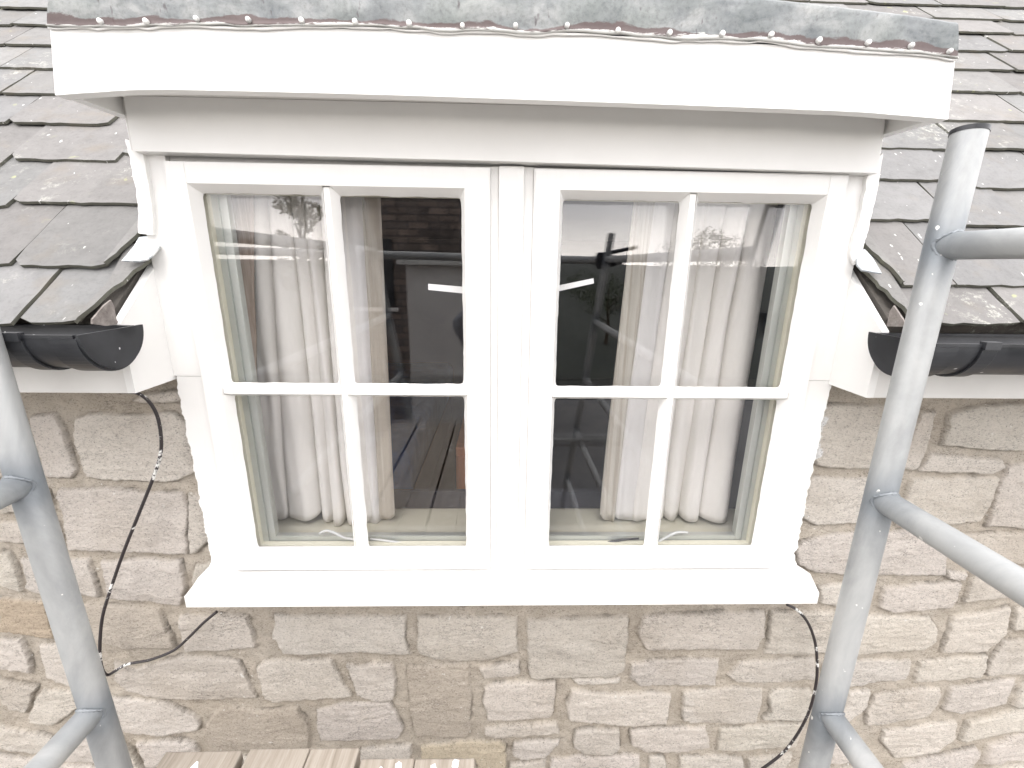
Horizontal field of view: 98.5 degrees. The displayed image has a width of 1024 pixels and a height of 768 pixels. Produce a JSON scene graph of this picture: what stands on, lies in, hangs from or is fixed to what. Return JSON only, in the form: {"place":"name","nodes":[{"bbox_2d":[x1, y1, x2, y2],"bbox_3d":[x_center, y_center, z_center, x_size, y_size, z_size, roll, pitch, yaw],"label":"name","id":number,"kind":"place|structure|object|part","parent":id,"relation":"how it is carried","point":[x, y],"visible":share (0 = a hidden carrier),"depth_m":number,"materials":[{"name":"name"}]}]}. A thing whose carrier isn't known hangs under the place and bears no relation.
{"place":"outdoors","nodes":[
{"label":"outdoors","id":0,"kind":"place"},
{"bbox_2d":[381,198,784,508],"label":"room walls","id":1,"kind":"structure","parent":0,"point":[422,243],"depth_m":4.31,"materials":[{"name":"grey paint"}]},
{"bbox_2d":[231,195,394,526],"bbox_3d":[-0.453,-0.048,1.015,0.348,0.834,0.061,0,15,-1],"label":"curtain","id":2,"kind":"object","parent":1,"relation":"hanging from","point":[281,240],"visible":0.59,"depth_m":1.00,"materials":[{"name":"white fabric"}]},
{"bbox_2d":[456,417,465,488],"bbox_3d":[-0.085,0.540,1.895,0.265,0.720,0.425,0,15,-1],"label":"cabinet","id":3,"kind":"object","parent":1,"relation":"on","point":[460,462],"visible":0.14,"depth_m":1.65,"materials":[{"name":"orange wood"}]},
{"bbox_3d":[-0.081,0.585,1.710,0.255,0.650,0.045,0,15,-1],"label":"door","id":4,"kind":"part","parent":3,"relation":"part of","materials":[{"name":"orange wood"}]},
{"bbox_2d":[600,202,777,522],"bbox_3d":[0.409,-0.047,1.048,0.357,0.829,0.078,0,15,-1],"label":"curtain","id":5,"kind":"object","parent":1,"relation":"hanging from","point":[731,244],"visible":0.78,"depth_m":1.02,"materials":[{"name":"white fabric"}]},
{"bbox_3d":[-0.078,0.986,-0.148,1.850,0.048,0.048,0,15,-1],"label":"ledger tube","id":6,"kind":"object","parent":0,"visible":0},
{"bbox_2d":[156,751,243,767],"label":"scaffold board","id":7,"kind":"object","parent":6,"relation":"on","point":[220,759],"visible":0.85,"depth_m":0.78,"materials":[{"name":"beige wood"}]},
{"bbox_2d":[241,748,309,767],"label":"scaffold board","id":8,"kind":"object","parent":6,"relation":"on","point":[278,758],"visible":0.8,"depth_m":0.78,"materials":[{"name":"beige wood"}]},
{"bbox_2d":[304,748,360,767],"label":"scaffold board","id":9,"kind":"object","parent":6,"relation":"on","point":[335,758],"visible":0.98,"depth_m":0.78,"materials":[{"name":"beige wood"}]},
{"bbox_3d":[-0.099,0.752,0.711,1.850,0.048,0.048,0,15,-1],"label":"ledger tube","id":10,"kind":"object","parent":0,"visible":0},
{"bbox_2d":[359,758,414,767],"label":"scaffold board","id":11,"kind":"object","parent":10,"relation":"on","point":[390,763],"visible":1,"depth_m":0.78,"materials":[{"name":"beige wood"}]},
{"bbox_2d":[414,758,474,767],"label":"scaffold board","id":12,"kind":"object","parent":10,"relation":"on","point":[446,763],"visible":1,"depth_m":0.78,"materials":[{"name":"beige wood"}]},
{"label":"ground","id":13,"kind":"structure","parent":0,"visible":0},
{"bbox_2d":[0,379,1023,767],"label":"stone wall","id":14,"kind":"structure","parent":13,"relation":"on","point":[938,677],"depth_m":1.11,"materials":[{"name":"stone"}]},
{"bbox_2d":[12,262,176,392],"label":"eaves fascia","id":15,"kind":"structure","parent":14,"relation":"on","point":[149,366],"depth_m":0.80,"materials":[{"name":"white paint"}]},
{"bbox_2d":[0,324,143,370],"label":"gutter","id":16,"kind":"object","parent":15,"relation":"attached to","point":[83,347],"visible":1,"depth_m":0.68,"materials":[{"name":"black plastic"}]},
{"bbox_2d":[98,392,217,676],"bbox_3d":[-0.831,0.360,0.960,0.292,0.733,0.046,0,15,-1],"label":"cable","id":17,"kind":"object","parent":14,"relation":"attached to","point":[157,417],"visible":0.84,"depth_m":0.97,"materials":[{"name":"black rubber"}]},
{"bbox_2d":[46,0,958,264],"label":"dormer","id":18,"kind":"object","parent":14,"relation":"on","point":[764,86],"visible":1,"depth_m":0.67,"materials":[{"name":"white paint"}]},
{"bbox_2d":[147,155,863,606],"bbox_3d":[0.001,0.012,0.909,1.392,0.931,0.152,0,15,-1],"label":"window","id":19,"kind":"structure","parent":18,"relation":"in","point":[507,389],"depth_m":0.91,"materials":[{"name":"white paint"}]},
{"bbox_2d":[210,195,803,540],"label":"secondary glazing","id":20,"kind":"structure","parent":19,"relation":"attached to","point":[223,214],"depth_m":0.96,"materials":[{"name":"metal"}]},
{"bbox_2d":[428,284,461,292],"bbox_3d":[-0.121,-0.193,0.898,0.099,0.021,0.001,0,15,-1],"label":"tape strip","id":21,"kind":"object","parent":20,"relation":"attached to","point":[448,288],"visible":0.64,"depth_m":0.90,"materials":[{"name":"white plastic"}]},
{"bbox_2d":[559,278,593,290],"bbox_3d":[0.119,-0.200,0.902,0.097,0.033,0.001,0,15,-1],"label":"tape strip","id":22,"kind":"object","parent":20,"relation":"attached to","point":[575,284],"visible":0.64,"depth_m":0.90,"materials":[{"name":"white plastic"}]},
{"bbox_2d":[277,509,734,531],"bbox_3d":[-0.017,0.367,1.136,1.279,0.024,0.132,0,15,-1],"label":"window board","id":23,"kind":"object","parent":14,"relation":"attached to","point":[454,520],"depth_m":1.13,"materials":[{"name":"beige paint"}]},
{"bbox_2d":[0,0,1023,333],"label":"slate roof","id":24,"kind":"structure","parent":14,"relation":"on","point":[76,248],"depth_m":0.96,"materials":[{"name":"stone"}]},
{"bbox_2d":[761,604,818,767],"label":"cable","id":25,"kind":"object","parent":14,"relation":"hanging from","point":[782,753],"visible":1,"depth_m":1.13,"materials":[{"name":"black rubber"}]},
{"bbox_2d":[829,271,1023,398],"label":"eaves fascia","id":26,"kind":"structure","parent":14,"relation":"on","point":[856,370],"depth_m":0.83,"materials":[{"name":"white paint"}]},
{"bbox_2d":[868,332,1023,376],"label":"gutter","id":27,"kind":"object","parent":26,"relation":"attached to","point":[958,355],"visible":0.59,"depth_m":0.71,"materials":[{"name":"black plastic"}]},
{"label":"paving","id":28,"kind":"structure","parent":0,"visible":0},
{"bbox_3d":[-0.033,1.661,0.823,3.200,0.038,0.225,0,15,-1],"label":"deck board","id":29,"kind":"object","parent":28,"relation":"on","visible":0},
{"bbox_2d":[0,329,132,767],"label":"ladder scaffold","id":30,"kind":"object","parent":29,"relation":"on","point":[93,720],"visible":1,"depth_m":0.68,"materials":[{"name":"grey metal"}]},
{"bbox_2d":[798,123,1023,767],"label":"ladder scaffold","id":31,"kind":"object","parent":29,"relation":"on","point":[949,241],"visible":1,"depth_m":0.66,"materials":[{"name":"grey metal"}]}
]}

